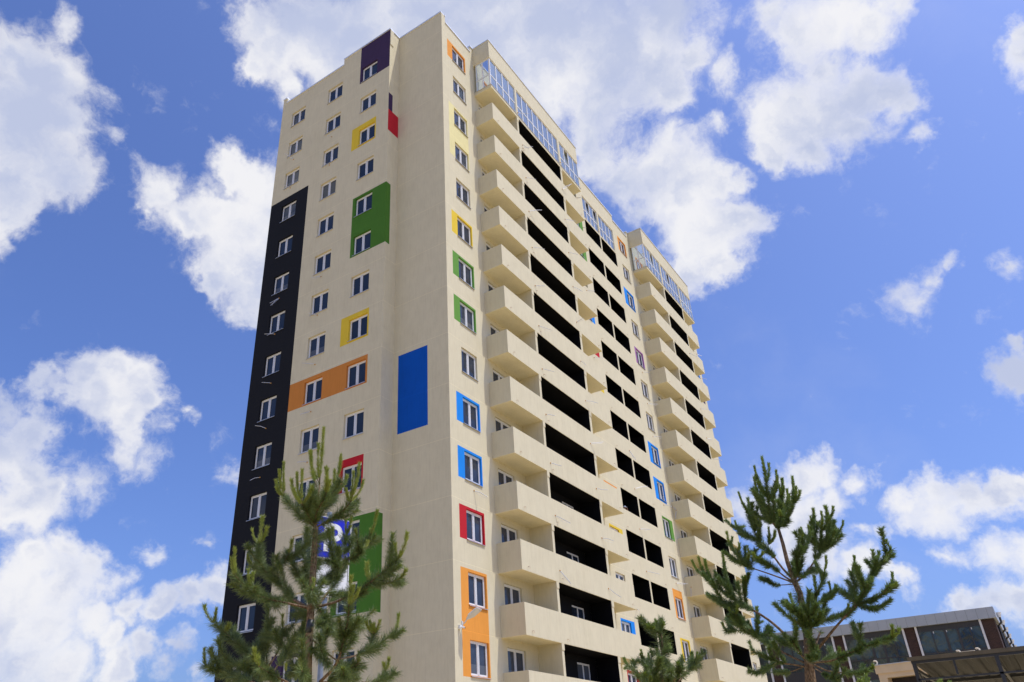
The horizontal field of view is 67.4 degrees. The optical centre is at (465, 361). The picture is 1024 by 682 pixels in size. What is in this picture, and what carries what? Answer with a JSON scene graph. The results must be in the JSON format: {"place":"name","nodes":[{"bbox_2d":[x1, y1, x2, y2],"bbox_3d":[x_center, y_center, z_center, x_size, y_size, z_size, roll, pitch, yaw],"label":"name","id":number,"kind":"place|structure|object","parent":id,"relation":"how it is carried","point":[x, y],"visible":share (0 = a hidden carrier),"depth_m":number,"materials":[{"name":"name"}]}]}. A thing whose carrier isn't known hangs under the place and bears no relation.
{"place":"outdoors","nodes":[
{"label":"outdoors","id":0,"kind":"place"},
{"bbox_2d":[214,11,767,681],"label":"apartment tower","id":1,"kind":"structure","parent":0,"point":[476,347],"depth_m":46.34,"materials":[{"name":"beige paint"}]},
{"bbox_2d":[237,603,255,633],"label":"window","id":2,"kind":"structure","parent":1,"relation":"in","point":[246,615],"depth_m":39.73,"materials":[{"name":"white plastic"}]},
{"bbox_2d":[241,547,260,575],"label":"window","id":3,"kind":"structure","parent":1,"relation":"in","point":[246,563],"depth_m":41.31,"materials":[{"name":"white plastic"}]},
{"bbox_2d":[248,492,266,520],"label":"window","id":4,"kind":"structure","parent":1,"relation":"in","point":[258,502],"depth_m":42.63,"materials":[{"name":"glass"}]},
{"bbox_2d":[253,442,271,469],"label":"window","id":5,"kind":"structure","parent":1,"relation":"in","point":[263,454],"depth_m":44.09,"materials":[{"name":"white plastic"}]},
{"bbox_2d":[257,395,276,422],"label":"window","id":6,"kind":"structure","parent":1,"relation":"in","point":[268,406],"depth_m":45.54,"materials":[{"name":"white plastic"}]},
{"bbox_2d":[262,352,280,377],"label":"window","id":7,"kind":"structure","parent":1,"relation":"in","point":[273,362],"depth_m":47.00,"materials":[{"name":"white plastic"}]},
{"bbox_2d":[267,311,284,335],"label":"window","id":8,"kind":"structure","parent":1,"relation":"in","point":[277,321],"depth_m":48.45,"materials":[{"name":"blue glass"}]},
{"bbox_2d":[271,272,288,295],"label":"window","id":9,"kind":"structure","parent":1,"relation":"in","point":[281,283],"depth_m":49.90,"materials":[{"name":"white plastic"}]},
{"bbox_2d":[275,235,292,258],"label":"window","id":10,"kind":"structure","parent":1,"relation":"in","point":[285,246],"depth_m":51.35,"materials":[{"name":"white plastic"}]},
{"bbox_2d":[280,201,295,222],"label":"window","id":11,"kind":"structure","parent":1,"relation":"in","point":[288,211],"depth_m":52.82,"materials":[{"name":"white plastic"}]},
{"bbox_2d":[283,657,298,681],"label":"window","id":12,"kind":"structure","parent":1,"relation":"in","point":[293,657],"depth_m":36.65,"materials":[{"name":"white plastic"}]},
{"bbox_2d":[283,168,299,189],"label":"window","id":13,"kind":"structure","parent":1,"relation":"in","point":[293,177],"depth_m":54.26,"materials":[{"name":"white plastic"}]},
{"bbox_2d":[287,137,302,157],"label":"window","id":14,"kind":"structure","parent":1,"relation":"in","point":[296,146],"depth_m":55.73,"materials":[{"name":"glass"}]},
{"bbox_2d":[287,593,306,624],"bbox_3d":[-8.289,12.202,37.767,1.465,1.470,0.250,-20,-34,29],"label":"window","id":15,"kind":"structure","parent":1,"relation":"in","point":[300,597],"depth_m":37.97,"materials":[{"name":"white plastic"}]},
{"bbox_2d":[290,107,305,127],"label":"window","id":16,"kind":"structure","parent":1,"relation":"in","point":[298,117],"depth_m":57.17,"materials":[{"name":"white plastic"}]},
{"bbox_2d":[293,534,310,561],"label":"window","id":17,"kind":"structure","parent":1,"relation":"in","point":[296,538],"depth_m":39.66,"materials":[{"name":"white plastic"}]},
{"bbox_2d":[298,478,314,504],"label":"window","id":18,"kind":"structure","parent":1,"relation":"in","point":[310,480],"depth_m":40.96,"materials":[{"name":"white plastic"}]},
{"bbox_2d":[298,426,318,454],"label":"window","id":19,"kind":"structure","parent":1,"relation":"in","point":[309,437],"depth_m":42.26,"materials":[{"name":"white plastic"}]},
{"bbox_2d":[302,378,321,405],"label":"window","id":20,"kind":"structure","parent":1,"relation":"in","point":[313,389],"depth_m":43.70,"materials":[{"name":"white plastic"}]},
{"bbox_2d":[307,332,325,358],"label":"window","id":21,"kind":"structure","parent":1,"relation":"in","point":[317,344],"depth_m":45.15,"materials":[{"name":"blue glass"}]},
{"bbox_2d":[310,290,327,315],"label":"window","id":22,"kind":"structure","parent":1,"relation":"in","point":[320,302],"depth_m":46.61,"materials":[{"name":"white plastic"}]},
{"bbox_2d":[313,251,330,275],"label":"window","id":23,"kind":"structure","parent":1,"relation":"in","point":[323,261],"depth_m":48.06,"materials":[{"name":"blue glass"}]},
{"bbox_2d":[317,213,333,236],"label":"window","id":24,"kind":"structure","parent":1,"relation":"in","point":[326,224],"depth_m":49.52,"materials":[{"name":"blue glass"}]},
{"bbox_2d":[320,178,335,200],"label":"window","id":25,"kind":"structure","parent":1,"relation":"in","point":[328,189],"depth_m":50.98,"materials":[{"name":"glass"}]},
{"bbox_2d":[322,145,337,166],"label":"window","id":26,"kind":"structure","parent":1,"relation":"in","point":[331,155],"depth_m":52.42,"materials":[{"name":"white plastic"}]},
{"bbox_2d":[325,113,340,134],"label":"window","id":27,"kind":"structure","parent":1,"relation":"in","point":[333,123],"depth_m":53.88,"materials":[{"name":"blue glass"}]},
{"bbox_2d":[327,83,342,104],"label":"window","id":28,"kind":"structure","parent":1,"relation":"in","point":[335,93],"depth_m":55.33,"materials":[{"name":"white plastic"}]},
{"bbox_2d":[333,648,354,670],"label":"window","id":29,"kind":"structure","parent":1,"relation":"in","point":[351,653],"depth_m":34.92,"materials":[{"name":"white plastic"}]},
{"bbox_2d":[336,581,356,615],"bbox_3d":[-5.610,11.222,36.154,1.465,1.470,0.250,-20,-34,29],"label":"window","id":30,"kind":"structure","parent":1,"relation":"in","point":[340,606],"depth_m":36.24,"materials":[{"name":"white plastic"}]},
{"bbox_2d":[341,463,361,493],"bbox_3d":[-5.784,5.973,39.055,1.465,1.470,0.250,-20,-34,29],"label":"window","id":31,"kind":"structure","parent":1,"relation":"in","point":[346,470],"depth_m":39.22,"materials":[{"name":"white plastic"}]},
{"bbox_2d":[342,409,363,439],"bbox_3d":[-5.871,3.348,40.506,1.465,1.470,0.250,-20,-34,29],"label":"window","id":32,"kind":"structure","parent":1,"relation":"in","point":[354,421],"depth_m":40.63,"materials":[{"name":"glass"}]},
{"bbox_2d":[351,520,359,548],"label":"window","id":33,"kind":"structure","parent":1,"relation":"in","point":[355,523],"depth_m":37.76,"materials":[{"name":"white plastic"}]},
{"bbox_2d":[346,360,365,388],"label":"window","id":34,"kind":"structure","parent":1,"relation":"in","point":[356,372],"depth_m":42.09,"materials":[{"name":"blue glass"}]},
{"bbox_2d":[347,314,367,341],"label":"window","id":35,"kind":"structure","parent":1,"relation":"in","point":[358,327],"depth_m":43.54,"materials":[{"name":"blue glass"}]},
{"bbox_2d":[349,271,368,297],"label":"window","id":36,"kind":"structure","parent":1,"relation":"in","point":[361,282],"depth_m":44.99,"materials":[{"name":"blue glass"}]},
{"bbox_2d":[353,230,370,255],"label":"window","id":37,"kind":"structure","parent":1,"relation":"in","point":[362,242],"depth_m":46.45,"materials":[{"name":"blue glass"}]},
{"bbox_2d":[355,193,371,216],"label":"window","id":38,"kind":"structure","parent":1,"relation":"in","point":[364,204],"depth_m":47.90,"materials":[{"name":"blue glass"}]},
{"bbox_2d":[356,157,373,180],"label":"window","id":39,"kind":"structure","parent":1,"relation":"in","point":[365,168],"depth_m":49.36,"materials":[{"name":"white plastic"}]},
{"bbox_2d":[358,123,374,145],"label":"window","id":40,"kind":"structure","parent":1,"relation":"in","point":[368,133],"depth_m":50.81,"materials":[{"name":"white plastic"}]},
{"bbox_2d":[359,91,375,113],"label":"window","id":41,"kind":"structure","parent":1,"relation":"in","point":[370,100],"depth_m":52.26,"materials":[{"name":"white plastic"}]},
{"bbox_2d":[361,61,376,82],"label":"window","id":42,"kind":"structure","parent":1,"relation":"in","point":[371,70],"depth_m":53.72,"materials":[{"name":"white plastic"}]},
{"bbox_2d":[452,48,465,74],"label":"window","id":43,"kind":"structure","parent":1,"relation":"in","point":[456,58],"depth_m":53.07,"materials":[{"name":"white plastic"}]},
{"bbox_2d":[453,78,466,104],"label":"window","id":44,"kind":"structure","parent":1,"relation":"in","point":[459,91],"depth_m":51.63,"materials":[{"name":"white plastic"}]},
{"bbox_2d":[454,110,468,137],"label":"window","id":45,"kind":"structure","parent":1,"relation":"in","point":[459,122],"depth_m":50.17,"materials":[{"name":"white plastic"}]},
{"bbox_2d":[455,144,469,172],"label":"window","id":46,"kind":"structure","parent":1,"relation":"in","point":[460,156],"depth_m":48.72,"materials":[{"name":"white plastic"}]},
{"bbox_2d":[456,180,470,208],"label":"window","id":47,"kind":"structure","parent":1,"relation":"in","point":[462,193],"depth_m":47.27,"materials":[{"name":"white plastic"}]},
{"bbox_2d":[457,218,472,247],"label":"window","id":48,"kind":"structure","parent":1,"relation":"in","point":[463,231],"depth_m":45.82,"materials":[{"name":"blue glass"}]},
{"bbox_2d":[459,259,474,289],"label":"window","id":49,"kind":"structure","parent":1,"relation":"in","point":[465,272],"depth_m":44.39,"materials":[{"name":"white plastic"}]},
{"bbox_2d":[460,302,476,333],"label":"window","id":50,"kind":"structure","parent":1,"relation":"in","point":[466,315],"depth_m":42.91,"materials":[{"name":"white plastic"}]},
{"bbox_2d":[461,348,478,381],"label":"window","id":51,"kind":"structure","parent":1,"relation":"in","point":[468,361],"depth_m":41.46,"materials":[{"name":"white plastic"}]},
{"bbox_2d":[461,607,481,625],"bbox_3d":[0.261,11.262,33.639,0.964,0.762,0.305,-14,-31,21],"label":"wall lamp","id":52,"kind":"object","parent":1,"relation":"attached to","point":[474,612],"visible":1,"depth_m":33.63,"materials":[{"name":"white plastic"}]},
{"bbox_2d":[463,399,480,432],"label":"window","id":53,"kind":"structure","parent":1,"relation":"in","point":[470,418],"depth_m":40.00,"materials":[{"name":"glass"}]},
{"bbox_2d":[464,452,482,486],"bbox_3d":[0.360,5.425,38.427,0.240,1.538,1.530,-20,-34,29],"label":"window","id":54,"kind":"structure","parent":1,"relation":"in","point":[472,469],"depth_m":38.56,"materials":[{"name":"white plastic"}]},
{"bbox_2d":[466,510,484,545],"bbox_3d":[0.446,8.049,36.977,0.240,1.538,1.530,-20,-34,29],"label":"window","id":55,"kind":"structure","parent":1,"relation":"in","point":[474,521],"depth_m":37.10,"materials":[{"name":"white plastic"}]},
{"bbox_2d":[468,572,487,609],"bbox_3d":[0.533,10.674,35.526,0.240,1.538,1.530,-20,-34,29],"label":"window","id":56,"kind":"structure","parent":1,"relation":"in","point":[475,582],"depth_m":35.65,"materials":[{"name":"white plastic"}]},
{"bbox_2d":[470,640,491,679],"bbox_3d":[0.620,13.298,34.076,0.240,1.538,1.530,-20,-34,29],"label":"window","id":57,"kind":"structure","parent":1,"relation":"in","point":[479,667],"depth_m":34.19,"materials":[{"name":"white plastic"}]},
{"bbox_2d":[488,283,494,290],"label":"balcony window","id":58,"kind":"structure","parent":1,"relation":"in","point":[490,287],"depth_m":46.56,"materials":[{"name":"white plastic"}]},
{"bbox_2d":[490,325,498,334],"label":"balcony window","id":59,"kind":"structure","parent":1,"relation":"in","point":[493,330],"depth_m":45.16,"materials":[{"name":"white plastic"}]},
{"bbox_2d":[493,370,503,380],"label":"balcony window","id":60,"kind":"structure","parent":1,"relation":"in","point":[496,376],"depth_m":43.73,"materials":[{"name":"white plastic"}]},
{"bbox_2d":[495,418,509,430],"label":"balcony window","id":61,"kind":"structure","parent":1,"relation":"in","point":[500,425],"depth_m":42.34,"materials":[{"name":"glass"}]},
{"bbox_2d":[498,469,512,484],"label":"balcony window","id":62,"kind":"structure","parent":1,"relation":"in","point":[503,477],"depth_m":40.90,"materials":[{"name":"white plastic"}]},
{"bbox_2d":[501,525,516,542],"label":"balcony window","id":63,"kind":"structure","parent":1,"relation":"in","point":[508,534],"depth_m":39.48,"materials":[{"name":"white plastic"}]},
{"bbox_2d":[504,584,520,604],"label":"balcony window","id":64,"kind":"structure","parent":1,"relation":"in","point":[512,594],"depth_m":38.03,"materials":[{"name":"white plastic"}]},
{"bbox_2d":[508,648,524,671],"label":"balcony window","id":65,"kind":"structure","parent":1,"relation":"in","point":[515,657],"depth_m":36.59,"materials":[{"name":"white plastic"}]},
{"bbox_2d":[567,552,578,561],"bbox_3d":[6.257,12.257,44.080,0.060,2.330,1.480,-20,-34,29],"label":"balcony door","id":66,"kind":"structure","parent":1,"relation":"in","point":[571,556],"depth_m":44.57,"materials":[{"name":"white plastic"}]},
{"bbox_2d":[572,605,584,618],"bbox_3d":[6.344,14.882,42.630,0.060,2.330,1.480,-20,-34,29],"label":"balcony door","id":67,"kind":"structure","parent":1,"relation":"in","point":[578,612],"depth_m":43.08,"materials":[{"name":"white plastic"}]},
{"bbox_2d":[577,662,590,680],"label":"balcony door","id":68,"kind":"structure","parent":1,"relation":"in","point":[583,669],"depth_m":41.57,"materials":[{"name":"white plastic"}]},
{"bbox_2d":[615,572,623,580],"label":"recess window","id":69,"kind":"structure","parent":1,"relation":"in","point":[619,576],"depth_m":49.40,"materials":[{"name":"white plastic"}]},
{"bbox_2d":[619,241,626,256],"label":"window","id":70,"kind":"structure","parent":1,"relation":"in","point":[621,245],"depth_m":72.38,"materials":[{"name":"white plastic"}]},
{"bbox_2d":[621,621,630,632],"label":"recess window","id":71,"kind":"structure","parent":1,"relation":"in","point":[625,626],"depth_m":47.85,"materials":[{"name":"white plastic"}]},
{"bbox_2d":[623,266,630,282],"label":"window","id":72,"kind":"structure","parent":1,"relation":"in","point":[626,275],"depth_m":70.95,"materials":[{"name":"white plastic"}]},
{"bbox_2d":[627,293,635,310],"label":"window","id":73,"kind":"structure","parent":1,"relation":"in","point":[630,301],"depth_m":69.51,"materials":[{"name":"white plastic"}]},
{"bbox_2d":[628,673,636,681],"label":"recess window","id":74,"kind":"structure","parent":1,"relation":"in","point":[630,678],"depth_m":46.28,"materials":[{"name":"white plastic"}]},
{"bbox_2d":[631,321,640,339],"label":"window","id":75,"kind":"structure","parent":1,"relation":"in","point":[634,326],"depth_m":68.05,"materials":[{"name":"white plastic"}]},
{"bbox_2d":[636,350,645,369],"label":"window","id":76,"kind":"structure","parent":1,"relation":"in","point":[639,357],"depth_m":66.62,"materials":[{"name":"white plastic"}]},
{"bbox_2d":[641,381,650,400],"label":"window","id":77,"kind":"structure","parent":1,"relation":"in","point":[644,388],"depth_m":65.14,"materials":[{"name":"white plastic"}]},
{"bbox_2d":[646,413,653,431],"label":"window","id":78,"kind":"structure","parent":1,"relation":"in","point":[649,420],"depth_m":63.70,"materials":[{"name":"white plastic"}]},
{"bbox_2d":[651,446,660,466],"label":"window","id":79,"kind":"structure","parent":1,"relation":"in","point":[654,452],"depth_m":62.23,"materials":[{"name":"white plastic"}]},
{"bbox_2d":[657,482,666,502],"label":"window","id":80,"kind":"structure","parent":1,"relation":"in","point":[660,489],"depth_m":60.79,"materials":[{"name":"white plastic"}]},
{"bbox_2d":[663,518,672,539],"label":"window","id":81,"kind":"structure","parent":1,"relation":"in","point":[666,526],"depth_m":59.34,"materials":[{"name":"white plastic"}]},
{"bbox_2d":[669,557,678,578],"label":"window","id":82,"kind":"structure","parent":1,"relation":"in","point":[672,563],"depth_m":57.86,"materials":[{"name":"white plastic"}]},
{"bbox_2d":[675,597,683,619],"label":"window","id":83,"kind":"structure","parent":1,"relation":"in","point":[678,602],"depth_m":56.42,"materials":[{"name":"white plastic"}]},
{"bbox_2d":[680,529,686,537],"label":"balcony window","id":84,"kind":"structure","parent":1,"relation":"in","point":[683,533],"depth_m":62.15,"materials":[{"name":"white plastic"}]},
{"bbox_2d":[682,640,689,661],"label":"window","id":85,"kind":"structure","parent":1,"relation":"in","point":[685,644],"depth_m":54.99,"materials":[{"name":"white plastic"}]},
{"bbox_2d":[687,566,693,576],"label":"balcony window","id":86,"kind":"structure","parent":1,"relation":"in","point":[690,571],"depth_m":60.75,"materials":[{"name":"white plastic"}]},
{"bbox_2d":[693,605,699,616],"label":"balcony window","id":87,"kind":"structure","parent":1,"relation":"in","point":[696,609],"depth_m":59.26,"materials":[{"name":"white plastic"}]},
{"bbox_2d":[700,646,707,659],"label":"balcony window","id":88,"kind":"structure","parent":1,"relation":"in","point":[703,648],"depth_m":58.02,"materials":[{"name":"white plastic"}]},
{"bbox_2d":[0,0,1023,681],"label":"sky","id":89,"kind":"structure","parent":0,"point":[834,189],"materials":[{"name":"blue"}]},
{"bbox_2d":[856,673,869,681],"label":"pine tree","id":90,"kind":"object","parent":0,"point":[864,677],"visible":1,"depth_m":9.63,"materials":[{"name":"green plant"}]},
{"bbox_2d":[759,606,1016,681],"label":"office building","id":91,"kind":"structure","parent":0,"point":[984,628],"depth_m":73.88,"materials":[{"name":"grey metal"}]},
{"bbox_2d":[759,645,770,675],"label":"window","id":92,"kind":"structure","parent":91,"relation":"in","point":[763,661],"depth_m":80.37,"materials":[{"name":"black glass"}]},
{"bbox_2d":[778,637,834,673],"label":"window","id":93,"kind":"structure","parent":91,"relation":"in","point":[786,649],"depth_m":78.28,"materials":[{"name":"black glass"}]},
{"bbox_2d":[786,670,841,681],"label":"window","id":94,"kind":"structure","parent":91,"relation":"in","point":[800,677],"depth_m":77.68,"materials":[{"name":"black glass"}]},
{"bbox_2d":[853,667,879,681],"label":"window","id":95,"kind":"structure","parent":91,"relation":"in","point":[874,677],"depth_m":74.31,"materials":[{"name":"black glass"}]},
{"bbox_2d":[844,629,908,667],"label":"window","id":96,"kind":"structure","parent":91,"relation":"in","point":[896,652],"depth_m":74.78,"materials":[{"name":"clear glass"}]},
{"bbox_2d":[916,620,987,654],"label":"window","id":97,"kind":"structure","parent":91,"relation":"in","point":[966,635],"depth_m":71.84,"materials":[{"name":"clear glass"}]},
{"bbox_2d":[873,647,979,681],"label":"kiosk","id":98,"kind":"object","parent":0,"point":[898,672],"visible":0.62,"depth_m":33.07,"materials":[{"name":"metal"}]},
{"label":"ground","id":99,"kind":"structure","parent":0,"visible":0},
{"bbox_2d":[196,426,409,681],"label":"pine tree","id":100,"kind":"object","parent":99,"relation":"on","point":[347,629],"visible":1,"depth_m":9.70,"materials":[{"name":"green plant"}]},
{"bbox_2d":[316,512,350,681],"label":"parking sign","id":101,"kind":"object","parent":99,"relation":"on","point":[338,526],"visible":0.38,"depth_m":13.17,"materials":[{"name":"blue painted metal"},{"name":"white painted metal"},{"name":"galvanised steel"}]},
{"bbox_2d":[621,612,706,681],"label":"pine tree","id":102,"kind":"object","parent":99,"relation":"on","point":[663,665],"visible":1,"depth_m":11.48,"materials":[{"name":"green plant"}]},
{"bbox_2d":[691,455,901,681],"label":"pine tree","id":103,"kind":"object","parent":99,"relation":"on","point":[778,517],"visible":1,"depth_m":11.71,"materials":[{"name":"green plant"}]},
{"bbox_2d":[907,646,1023,681],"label":"carport","id":104,"kind":"object","parent":99,"relation":"on","point":[1006,664],"visible":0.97,"depth_m":11.90,"materials":[{"name":"metal"}]}
]}

